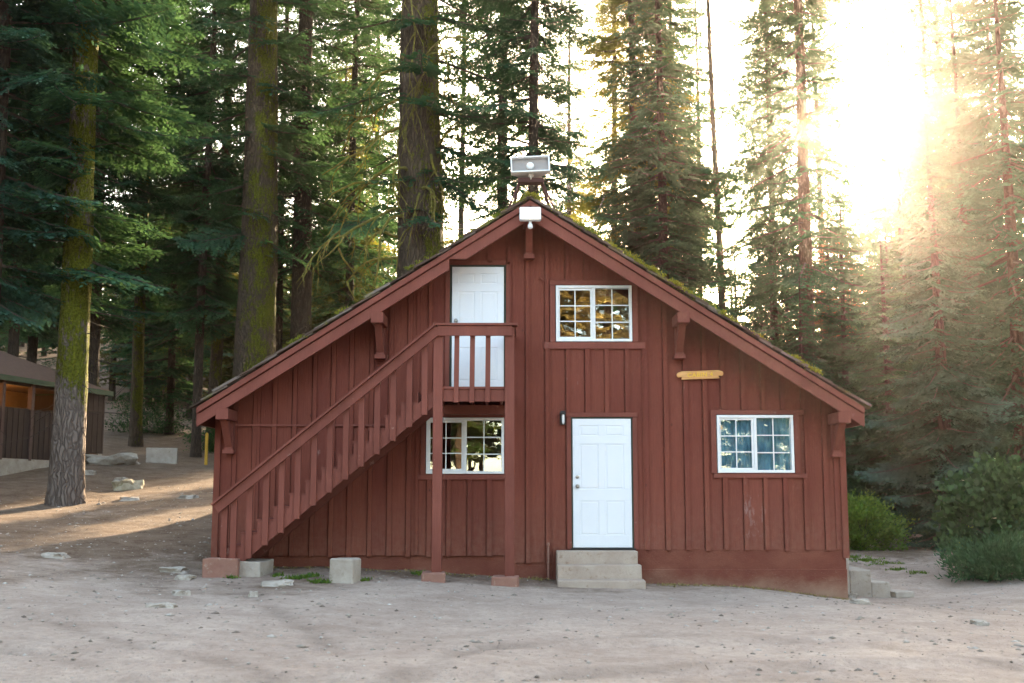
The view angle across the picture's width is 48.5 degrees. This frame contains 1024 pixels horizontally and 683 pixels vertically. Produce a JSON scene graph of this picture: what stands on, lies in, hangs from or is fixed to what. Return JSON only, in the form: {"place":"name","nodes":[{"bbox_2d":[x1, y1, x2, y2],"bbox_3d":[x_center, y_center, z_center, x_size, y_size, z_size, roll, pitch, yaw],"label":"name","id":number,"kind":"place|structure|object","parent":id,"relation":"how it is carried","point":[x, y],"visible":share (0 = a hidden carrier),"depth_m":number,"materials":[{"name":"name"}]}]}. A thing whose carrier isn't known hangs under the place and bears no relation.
{"place":"outdoors","nodes":[
{"label":"outdoors","id":0,"kind":"place"},
{"bbox_2d":[0,317,1023,682],"bbox_3d":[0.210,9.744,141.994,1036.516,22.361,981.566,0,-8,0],"label":"ground","id":1,"kind":"structure","parent":0,"point":[668,651],"depth_m":12.28,"materials":[{"name":"beige soil"}]},
{"bbox_2d":[0,177,61,367],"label":"fir tree","id":2,"kind":"object","parent":1,"relation":"on","point":[33,339],"visible":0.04,"depth_m":50.23,"materials":[{"name":"green plant"}]},
{"bbox_2d":[41,552,71,558],"bbox_3d":[-7.053,3.330,17.605,0.434,0.138,0.302,-1,-8,6],"label":"rock","id":3,"kind":"object","parent":1,"relation":"on","point":[61,555],"visible":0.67,"depth_m":17.50,"materials":[{"name":"stone"}]},
{"bbox_2d":[0,351,113,475],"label":"camp building","id":4,"kind":"structure","parent":1,"relation":"on","point":[24,384],"depth_m":32.72,"materials":[{"name":"brown paint"}]},
{"bbox_2d":[0,0,116,436],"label":"fir tree","id":5,"kind":"object","parent":1,"relation":"on","point":[39,26],"visible":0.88,"depth_m":25.81,"materials":[{"name":"green plant"}]},
{"bbox_2d":[0,0,133,368],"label":"fir tree","id":6,"kind":"object","parent":1,"relation":"on","point":[13,344],"visible":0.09,"depth_m":38.87,"materials":[{"name":"green plant"}]},
{"bbox_2d":[85,470,96,474],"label":"rock","id":7,"kind":"object","parent":1,"relation":"on","point":[89,472],"visible":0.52,"depth_m":31.70,"materials":[{"name":"stone"}]},
{"bbox_2d":[8,4,195,410],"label":"fir tree","id":8,"kind":"object","parent":1,"relation":"on","point":[129,181],"visible":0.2,"depth_m":41.92,"materials":[{"name":"green plant"}]},
{"bbox_2d":[85,453,140,464],"bbox_3d":[-12.312,3.686,34.749,1.851,0.561,1.413,2,-8,-17],"label":"rock","id":9,"kind":"object","parent":1,"relation":"on","point":[120,459],"visible":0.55,"depth_m":34.30,"materials":[{"name":"stone"}]},
{"bbox_2d":[0,0,237,505],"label":"fir tree","id":10,"kind":"object","parent":1,"relation":"on","point":[66,485],"visible":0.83,"depth_m":26.48,"materials":[{"name":"green plant"}]},
{"bbox_2d":[112,477,127,481],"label":"rock","id":11,"kind":"object","parent":1,"relation":"on","point":[119,478],"visible":0.41,"depth_m":30.48,"materials":[{"name":"stone"}]},
{"bbox_2d":[111,479,144,490],"bbox_3d":[-9.781,3.735,28.979,0.809,0.483,0.645,3,-8,-23],"label":"rock","id":12,"kind":"object","parent":1,"relation":"on","point":[126,484],"visible":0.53,"depth_m":28.81,"materials":[{"name":"beige stone"}]},
{"bbox_2d":[119,497,139,500],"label":"rock","id":13,"kind":"object","parent":1,"relation":"on","point":[129,498],"visible":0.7,"depth_m":26.32,"materials":[{"name":"stone"}]},
{"bbox_2d":[104,382,191,433],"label":"shrub","id":14,"kind":"object","parent":1,"relation":"on","point":[146,414],"visible":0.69,"depth_m":51.76,"materials":[{"name":"green plant"}]},
{"bbox_2d":[145,602,177,607],"bbox_3d":[-3.860,2.921,12.523,0.376,0.093,0.245,3,-8,-23],"label":"rock","id":15,"kind":"object","parent":1,"relation":"on","point":[162,605],"visible":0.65,"depth_m":12.46,"materials":[{"name":"stone"}]},
{"bbox_2d":[146,448,177,463],"bbox_3d":[-11.275,3.743,36.626,0.959,0.630,0.508,2,-8,-14],"label":"concrete barrier","id":16,"kind":"object","parent":1,"relation":"on","point":[162,455],"visible":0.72,"depth_m":36.40,"materials":[{"name":"grey concrete"}]},
{"bbox_2d":[102,0,222,446],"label":"fir tree","id":17,"kind":"object","parent":1,"relation":"on","point":[135,436],"visible":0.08,"depth_m":46.32,"materials":[{"name":"green plant"}]},
{"bbox_2d":[99,1,236,434],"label":"fir tree","id":18,"kind":"object","parent":1,"relation":"on","point":[172,374],"visible":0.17,"depth_m":51.89,"materials":[{"name":"green plant"}]},
{"bbox_2d":[159,566,189,573],"bbox_3d":[-4.958,3.373,16.704,0.481,0.150,0.342,-2,-8,11],"label":"rock","id":19,"kind":"object","parent":1,"relation":"on","point":[180,570],"visible":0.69,"depth_m":16.59,"materials":[{"name":"stone"}]},
{"bbox_2d":[172,589,190,595],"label":"rock","id":20,"kind":"object","parent":1,"relation":"on","point":[177,592],"visible":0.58,"depth_m":14.27,"materials":[{"name":"stone"}]},
{"bbox_2d":[174,574,196,579],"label":"rock","id":21,"kind":"object","parent":1,"relation":"on","point":[184,577],"visible":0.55,"depth_m":15.83,"materials":[{"name":"stone"}]},
{"bbox_2d":[177,495,198,498],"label":"rock","id":22,"kind":"object","parent":1,"relation":"on","point":[187,496],"visible":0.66,"depth_m":26.23,"materials":[{"name":"stone"}]},
{"bbox_2d":[176,426,214,452],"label":"shrub","id":23,"kind":"object","parent":1,"relation":"on","point":[211,445],"visible":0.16,"depth_m":44.51,"materials":[{"name":"green plant"}]},
{"bbox_2d":[128,0,278,457],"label":"fir tree","id":24,"kind":"object","parent":1,"relation":"on","point":[222,169],"visible":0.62,"depth_m":43.73,"materials":[{"name":"green plant"}]},
{"bbox_2d":[204,433,208,464],"bbox_3d":[-9.955,3.591,37.050,0.090,1.242,0.080,0,-8,0],"label":"marker post","id":25,"kind":"object","parent":1,"relation":"on","point":[206,450],"visible":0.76,"depth_m":37.02,"materials":[{"name":"yellow paint"}]},
{"bbox_2d":[133,2,294,450],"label":"fir tree","id":26,"kind":"object","parent":1,"relation":"on","point":[216,359],"visible":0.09,"depth_m":46.28,"materials":[{"name":"green plant"}]},
{"bbox_2d":[202,558,239,577],"bbox_3d":[-4.170,3.365,16.401,0.523,0.497,0.441,0,-8,-2],"label":"concrete footing","id":27,"kind":"object","parent":1,"relation":"on","point":[217,567],"visible":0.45,"depth_m":16.21,"materials":[{"name":"concrete"}]},
{"bbox_2d":[248,591,258,597],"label":"rock","id":28,"kind":"object","parent":1,"relation":"on","point":[253,594],"visible":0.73,"depth_m":14.18,"materials":[{"name":"stone"}]},
{"bbox_2d":[239,559,273,576],"bbox_3d":[-3.740,3.405,16.576,0.377,0.440,0.561,-1,-8,7],"label":"concrete footing","id":29,"kind":"object","parent":1,"relation":"on","point":[253,568],"visible":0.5,"depth_m":16.33,"materials":[{"name":"grey concrete"}]},
{"bbox_2d":[151,0,370,377],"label":"fir tree","id":30,"kind":"object","parent":1,"relation":"on","point":[256,212],"visible":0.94,"depth_m":38.71,"materials":[{"name":"green plant"}]},
{"bbox_2d":[260,579,293,586],"bbox_3d":[-3.199,3.303,15.494,0.462,0.126,0.364,2,-8,-17],"label":"rock","id":31,"kind":"object","parent":1,"relation":"on","point":[280,583],"visible":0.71,"depth_m":15.37,"materials":[{"name":"stone"}]},
{"bbox_2d":[212,3,345,351],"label":"fir tree","id":32,"kind":"object","parent":1,"relation":"on","point":[286,23],"visible":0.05,"depth_m":48.84,"materials":[{"name":"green plant"}]},
{"bbox_2d":[217,0,397,340],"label":"fir tree","id":33,"kind":"object","parent":1,"relation":"on","point":[300,309],"visible":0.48,"depth_m":42.02,"materials":[{"name":"green plant"}]},
{"bbox_2d":[282,21,396,346],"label":"fir tree","id":34,"kind":"object","parent":1,"relation":"on","point":[329,298],"visible":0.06,"depth_m":50.68,"materials":[{"name":"green plant"}]},
{"bbox_2d":[278,0,401,326],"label":"fir tree","id":35,"kind":"object","parent":1,"relation":"on","point":[371,6],"visible":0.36,"depth_m":45.21,"materials":[{"name":"green plant"}]},
{"bbox_2d":[329,558,360,583],"bbox_3d":[-2.344,3.233,15.961,0.364,0.384,0.352,-2,-8,12],"label":"concrete block","id":36,"kind":"object","parent":1,"relation":"on","point":[344,570],"depth_m":15.81,"materials":[{"name":"grey concrete"}]},
{"bbox_2d":[340,0,401,300],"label":"fir tree","id":37,"kind":"object","parent":1,"relation":"on","point":[392,137],"visible":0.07,"depth_m":61.84,"materials":[{"name":"green plant"}]},
{"bbox_2d":[290,0,562,302],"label":"fir tree","id":38,"kind":"object","parent":1,"relation":"on","point":[423,186],"visible":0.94,"depth_m":33.78,"materials":[{"name":"green plant"}]},
{"bbox_2d":[0,148,862,418],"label":"wood","id":39,"kind":"object","parent":1,"relation":"on","point":[119,354],"visible":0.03,"depth_m":64.96,"materials":[{"name":"green plant"}]},
{"bbox_2d":[421,571,445,582],"bbox_3d":[-1.129,3.476,16.335,0.358,0.344,0.368,0,-8,-3],"label":"concrete footing","id":40,"kind":"object","parent":1,"relation":"on","point":[436,577],"visible":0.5,"depth_m":16.17,"materials":[{"name":"concrete"}]},
{"bbox_2d":[392,11,495,246],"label":"fir tree","id":41,"kind":"object","parent":1,"relation":"on","point":[460,218],"visible":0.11,"depth_m":46.99,"materials":[{"name":"green plant"}]},
{"bbox_2d":[491,575,518,586],"bbox_3d":[-0.099,3.554,16.324,0.396,0.362,0.396,0,-8,3],"label":"concrete footing","id":42,"kind":"object","parent":1,"relation":"on","point":[505,581],"visible":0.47,"depth_m":16.15,"materials":[{"name":"concrete"}]},
{"bbox_2d":[438,0,576,229],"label":"fir tree","id":43,"kind":"object","parent":1,"relation":"on","point":[497,139],"visible":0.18,"depth_m":38.17,"materials":[{"name":"green plant"}]},
{"bbox_2d":[446,0,611,235],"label":"fir tree","id":44,"kind":"object","parent":1,"relation":"on","point":[550,136],"visible":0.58,"depth_m":32.14,"materials":[{"name":"green plant"}]},
{"bbox_2d":[189,192,871,598],"bbox_3d":[0.278,1.718,21.423,10.366,7.040,9.915,0,-8,0],"label":"wood cabin","id":45,"kind":"object","parent":1,"relation":"on","point":[409,420],"visible":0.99,"depth_m":17.64,"materials":[{"name":"red paint"}]},
{"bbox_2d":[426,418,503,473],"bbox_3d":[-0.730,1.626,17.743,1.210,0.870,0.115,0,-8,0],"label":"window","id":46,"kind":"structure","parent":45,"relation":"in","point":[463,470],"depth_m":17.71,"materials":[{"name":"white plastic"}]},
{"bbox_2d":[449,265,505,386],"bbox_3d":[-0.540,-0.198,17.970,0.890,2.065,0.148,0,-8,0],"label":"door","id":47,"kind":"structure","parent":45,"relation":"in","point":[477,292],"depth_m":18.00,"materials":[{"name":"white paint"}]},
{"bbox_2d":[519,207,540,228],"bbox_3d":[0.280,-1.889,17.485,0.330,0.330,0.176,0,-8,0],"label":"flood light","id":48,"kind":"object","parent":45,"relation":"attached to","point":[530,214],"visible":1,"depth_m":17.41,"materials":[{"name":"white plastic"}]},
{"bbox_2d":[508,155,554,208],"bbox_3d":[0.315,-2.486,18.191,0.795,0.910,0.440,0,-8,0],"label":"light","id":49,"kind":"object","parent":45,"relation":"on","point":[529,170],"visible":0.88,"depth_m":18.09,"materials":[{"name":"plastic"}]},
{"bbox_2d":[560,411,565,424],"bbox_3d":[0.790,1.187,17.703,0.098,0.210,0.120,0,-8,0],"label":"wall lantern","id":50,"kind":"object","parent":45,"relation":"attached to","point":[562,417],"depth_m":17.68,"materials":[{"name":"black metal"}]},
{"bbox_2d":[556,285,631,341],"bbox_3d":[1.295,-0.438,18.019,1.200,0.895,0.115,0,-8,0],"label":"window","id":51,"kind":"structure","parent":45,"relation":"in","point":[592,338],"depth_m":17.99,"materials":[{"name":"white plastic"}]},
{"bbox_2d":[571,417,633,547],"bbox_3d":[1.400,2.181,17.653,0.980,2.035,0.148,0,-8,0],"label":"door","id":52,"kind":"structure","parent":45,"relation":"in","point":[602,501],"depth_m":17.65,"materials":[{"name":"white paint"}]},
{"bbox_2d":[677,370,722,379],"bbox_3d":[2.945,0.526,17.842,0.733,0.152,0.078,0,-8,0],"label":"name sign","id":53,"kind":"object","parent":45,"relation":"attached to","point":[706,374],"visible":1,"depth_m":17.81,"materials":[{"name":"yellow wood"}]},
{"bbox_2d":[716,415,794,472],"bbox_3d":[3.790,1.599,17.748,1.190,0.895,0.117,0,-8,0],"label":"window","id":54,"kind":"structure","parent":45,"relation":"in","point":[745,443],"depth_m":17.76,"materials":[{"name":"white plastic"}]},
{"bbox_2d":[547,543,549,579],"bbox_3d":[0.555,3.454,17.418,0.049,0.740,0.136,0,-8,0],"label":"standpipe","id":55,"kind":"object","parent":1,"relation":"on","point":[548,544],"visible":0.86,"depth_m":17.38,"materials":[{"name":"red metal"}]},
{"bbox_2d":[273,566,851,599],"bbox_3d":[0.414,3.648,17.218,9.496,0.545,0.458,0,-8,0],"label":"foundation","id":56,"kind":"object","parent":1,"relation":"on","point":[662,583],"depth_m":17.29,"materials":[{"name":"grey concrete"}]},
{"bbox_2d":[547,0,591,222],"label":"fir tree","id":57,"kind":"object","parent":1,"relation":"on","point":[561,118],"visible":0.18,"depth_m":62.10,"materials":[{"name":"green plant"}]},
{"bbox_2d":[223,546,926,583],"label":"grass","id":58,"kind":"structure","parent":1,"relation":"on","point":[320,580],"depth_m":16.46,"materials":[{"name":"green plant"}]},
{"bbox_2d":[556,550,645,588],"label":"concrete steps","id":59,"kind":"structure","parent":1,"relation":"on","point":[617,569],"depth_m":16.84,"materials":[{"name":"beige concrete"}]},
{"bbox_2d":[566,0,652,242],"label":"fir tree","id":60,"kind":"object","parent":1,"relation":"on","point":[604,127],"visible":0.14,"depth_m":51.04,"materials":[{"name":"green plant"}]},
{"bbox_2d":[551,0,709,259],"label":"fir tree","id":61,"kind":"object","parent":1,"relation":"on","point":[607,45],"visible":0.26,"depth_m":43.48,"materials":[{"name":"green plant"}]},
{"bbox_2d":[581,0,751,315],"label":"fir tree","id":62,"kind":"object","parent":1,"relation":"on","point":[636,208],"visible":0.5,"depth_m":40.83,"materials":[{"name":"green plant"}]},
{"bbox_2d":[628,0,743,315],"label":"fir tree","id":63,"kind":"object","parent":1,"relation":"on","point":[698,16],"visible":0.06,"depth_m":48.38,"materials":[{"name":"green plant"}]},
{"bbox_2d":[674,0,737,312],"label":"fir tree","id":64,"kind":"object","parent":1,"relation":"on","point":[698,69],"visible":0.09,"depth_m":60.21,"materials":[{"name":"green plant"}]},
{"bbox_2d":[695,0,775,319],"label":"fir tree","id":65,"kind":"object","parent":1,"relation":"on","point":[713,123],"visible":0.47,"depth_m":46.46,"materials":[{"name":"green plant"}]},
{"bbox_2d":[715,249,757,327],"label":"fir tree","id":66,"kind":"object","parent":1,"relation":"on","point":[735,291],"visible":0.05,"depth_m":58.74,"materials":[{"name":"green plant"}]},
{"bbox_2d":[738,181,785,340],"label":"fir tree","id":67,"kind":"object","parent":1,"relation":"on","point":[758,325],"visible":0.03,"depth_m":50.61,"materials":[{"name":"green plant"}]},
{"bbox_2d":[733,2,797,321],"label":"fir tree","id":68,"kind":"object","parent":1,"relation":"on","point":[754,7],"visible":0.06,"depth_m":64.30,"materials":[{"name":"green plant"}]},
{"bbox_2d":[709,0,831,355],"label":"fir tree","id":69,"kind":"object","parent":1,"relation":"on","point":[773,313],"visible":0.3,"depth_m":47.23,"materials":[{"name":"green plant"}]},
{"bbox_2d":[762,175,817,348],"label":"fir tree","id":70,"kind":"object","parent":1,"relation":"on","point":[787,308],"visible":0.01,"depth_m":56.64,"materials":[{"name":"green plant"}]},
{"bbox_2d":[713,0,896,393],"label":"fir tree","id":71,"kind":"object","parent":1,"relation":"on","point":[794,22],"visible":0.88,"depth_m":44.14,"materials":[{"name":"green plant"}]},
{"bbox_2d":[779,277,850,490],"bbox_3d":[9.703,1.938,38.105,3.630,8.550,3.774,4,-9,-29],"label":"fir tree","id":72,"kind":"object","parent":1,"relation":"on","point":[800,334],"visible":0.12,"depth_m":38.31,"materials":[{"name":"green plant"}]},
{"bbox_2d":[779,204,866,387],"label":"fir tree","id":73,"kind":"object","parent":1,"relation":"on","point":[817,323],"visible":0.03,"depth_m":48.79,"materials":[{"name":"green plant"}]},
{"bbox_2d":[788,0,858,355],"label":"fir tree","id":74,"kind":"object","parent":1,"relation":"on","point":[818,185],"visible":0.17,"depth_m":54.47,"materials":[{"name":"green plant"}]},
{"bbox_2d":[815,187,881,487],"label":"fir tree","id":75,"kind":"object","parent":1,"relation":"on","point":[844,313],"visible":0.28,"depth_m":43.36,"materials":[{"name":"green plant"}]},
{"bbox_2d":[828,163,870,386],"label":"fir tree","id":76,"kind":"object","parent":1,"relation":"on","point":[855,224],"visible":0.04,"depth_m":54.90,"materials":[{"name":"green plant"}]},
{"bbox_2d":[848,593,857,597],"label":"rock","id":77,"kind":"object","parent":1,"relation":"on","point":[853,595],"visible":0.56,"depth_m":19.26,"materials":[{"name":"stone"}]},
{"bbox_2d":[849,598,871,604],"bbox_3d":[4.730,3.558,15.465,0.308,0.127,0.203,-1,-8,6],"label":"rock","id":78,"kind":"object","parent":1,"relation":"on","point":[865,601],"visible":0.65,"depth_m":15.39,"materials":[{"name":"stone"}]},
{"bbox_2d":[846,170,886,331],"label":"fir tree","id":79,"kind":"object","parent":1,"relation":"on","point":[859,219],"visible":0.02,"depth_m":61.31,"materials":[{"name":"green plant"}]},
{"bbox_2d":[846,558,889,597],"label":"concrete steps","id":80,"kind":"structure","parent":1,"relation":"on","point":[862,582],"depth_m":19.62,"materials":[{"name":"grey concrete"}]},
{"bbox_2d":[846,460,902,527],"bbox_3d":[9.655,4.571,33.829,4.836,2.116,3.096,0,-8,0],"label":"shrub","id":81,"kind":"object","parent":1,"relation":"on","point":[859,485],"visible":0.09,"depth_m":33.41,"materials":[{"name":"green plant"}]},
{"bbox_2d":[847,488,919,550],"bbox_3d":[8.425,4.214,26.839,2.334,1.515,2.011,3,-8,-23],"label":"shrub","id":82,"kind":"object","parent":1,"relation":"on","point":[867,511],"visible":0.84,"depth_m":26.43,"materials":[{"name":"green plant"}]},
{"bbox_2d":[861,0,911,261],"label":"fir tree","id":83,"kind":"object","parent":1,"relation":"on","point":[878,44],"visible":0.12,"depth_m":62.49,"materials":[{"name":"green plant"}]},
{"bbox_2d":[853,504,921,537],"bbox_3d":[9.743,4.778,30.606,2.672,1.127,2.258,-2,-8,13],"label":"shrub","id":84,"kind":"object","parent":1,"relation":"on","point":[897,513],"visible":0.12,"depth_m":30.24,"materials":[{"name":"green plant"}]},
{"bbox_2d":[838,239,938,532],"bbox_3d":[11.335,1.379,34.167,3.790,9.350,4.068,-4,-9,27],"label":"fir tree","id":85,"kind":"object","parent":1,"relation":"on","point":[881,402],"visible":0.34,"depth_m":34.06,"materials":[{"name":"green plant"}]},
{"bbox_2d":[844,209,937,507],"bbox_3d":[12.297,0.960,37.123,4.900,10.875,4.921,0,-8,0],"label":"fir tree","id":86,"kind":"object","parent":1,"relation":"on","point":[864,393],"visible":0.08,"depth_m":37.63,"materials":[{"name":"green plant"}]},
{"bbox_2d":[841,56,952,397],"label":"fir tree","id":87,"kind":"object","parent":1,"relation":"on","point":[896,163],"visible":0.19,"depth_m":44.29,"materials":[{"name":"green plant"}]},
{"bbox_2d":[890,589,913,597],"bbox_3d":[6.750,4.408,19.888,0.346,0.123,0.505,1,-8,-9],"label":"concrete slab","id":88,"kind":"object","parent":1,"relation":"on","point":[897,593],"depth_m":19.66,"materials":[{"name":"grey concrete"}]},
{"bbox_2d":[891,509,928,534],"bbox_3d":[11.663,5.088,32.595,3.158,0.995,2.608,-3,-8,24],"label":"shrub","id":89,"kind":"object","parent":1,"relation":"on","point":[914,515],"visible":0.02,"depth_m":32.37,"materials":[{"name":"green plant"}]},
{"bbox_2d":[904,534,922,544],"bbox_3d":[10.310,5.106,28.803,0.789,0.462,0.577,-2,-8,11],"label":"rock","id":90,"kind":"object","parent":1,"relation":"on","point":[917,535],"visible":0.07,"depth_m":28.70,"materials":[{"name":"stone"}]},
{"bbox_2d":[873,94,960,383],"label":"fir tree","id":91,"kind":"object","parent":1,"relation":"on","point":[913,114],"visible":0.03,"depth_m":46.57,"materials":[{"name":"green plant"}]},
{"bbox_2d":[889,0,957,269],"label":"fir tree","id":92,"kind":"object","parent":1,"relation":"on","point":[919,42],"visible":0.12,"depth_m":52.05,"materials":[{"name":"green plant"}]},
{"bbox_2d":[891,0,983,239],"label":"fir tree","id":93,"kind":"object","parent":1,"relation":"on","point":[922,23],"visible":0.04,"depth_m":51.93,"materials":[{"name":"green plant"}]},
{"bbox_2d":[853,98,1023,551],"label":"fir tree","id":94,"kind":"object","parent":1,"relation":"on","point":[941,383],"visible":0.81,"depth_m":27.91,"materials":[{"name":"green plant"}]},
{"bbox_2d":[886,0,1023,534],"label":"fir tree","id":95,"kind":"object","parent":1,"relation":"on","point":[1011,290],"visible":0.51,"depth_m":31.86,"materials":[{"name":"green plant"}]},
{"bbox_2d":[897,0,1023,475],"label":"fir tree","id":96,"kind":"object","parent":1,"relation":"on","point":[944,101],"visible":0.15,"depth_m":39.47,"materials":[{"name":"green plant"}]},
{"bbox_2d":[925,446,1023,564],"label":"bush","id":97,"kind":"object","parent":1,"relation":"on","point":[989,506],"visible":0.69,"depth_m":21.96,"materials":[{"name":"green plant"}]},
{"bbox_2d":[927,0,1023,448],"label":"fir tree","id":98,"kind":"object","parent":1,"relation":"on","point":[987,35],"visible":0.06,"depth_m":47.66,"materials":[{"name":"green plant"}]},
{"bbox_2d":[941,92,1012,453],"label":"fir tree","id":99,"kind":"object","parent":1,"relation":"on","point":[952,187],"visible":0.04,"depth_m":45.09,"materials":[{"name":"green plant"}]},
{"bbox_2d":[932,527,1023,582],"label":"fern shrub","id":100,"kind":"object","parent":1,"relation":"on","point":[1005,557],"visible":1,"depth_m":20.62,"materials":[{"name":"green plant"}]},
{"bbox_2d":[969,619,989,625],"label":"rock","id":101,"kind":"object","parent":1,"relation":"on","point":[979,622],"visible":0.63,"depth_m":12.95,"materials":[{"name":"stone"}]},
{"bbox_2d":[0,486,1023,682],"bbox_3d":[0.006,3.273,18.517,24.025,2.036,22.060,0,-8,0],"label":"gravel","id":102,"kind":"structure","parent":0,"point":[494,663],"depth_m":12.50,"materials":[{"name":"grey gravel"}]},
{"bbox_2d":[3,472,1020,679],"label":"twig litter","id":103,"kind":"object","parent":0,"point":[445,572],"visible":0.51,"depth_m":15.82,"materials":[{"name":"brown wood"}]},
{"bbox_2d":[16,0,1023,330],"label":"sky","id":104,"kind":"structure","parent":0,"point":[864,67],"materials":[{"name":"white"}]}
]}

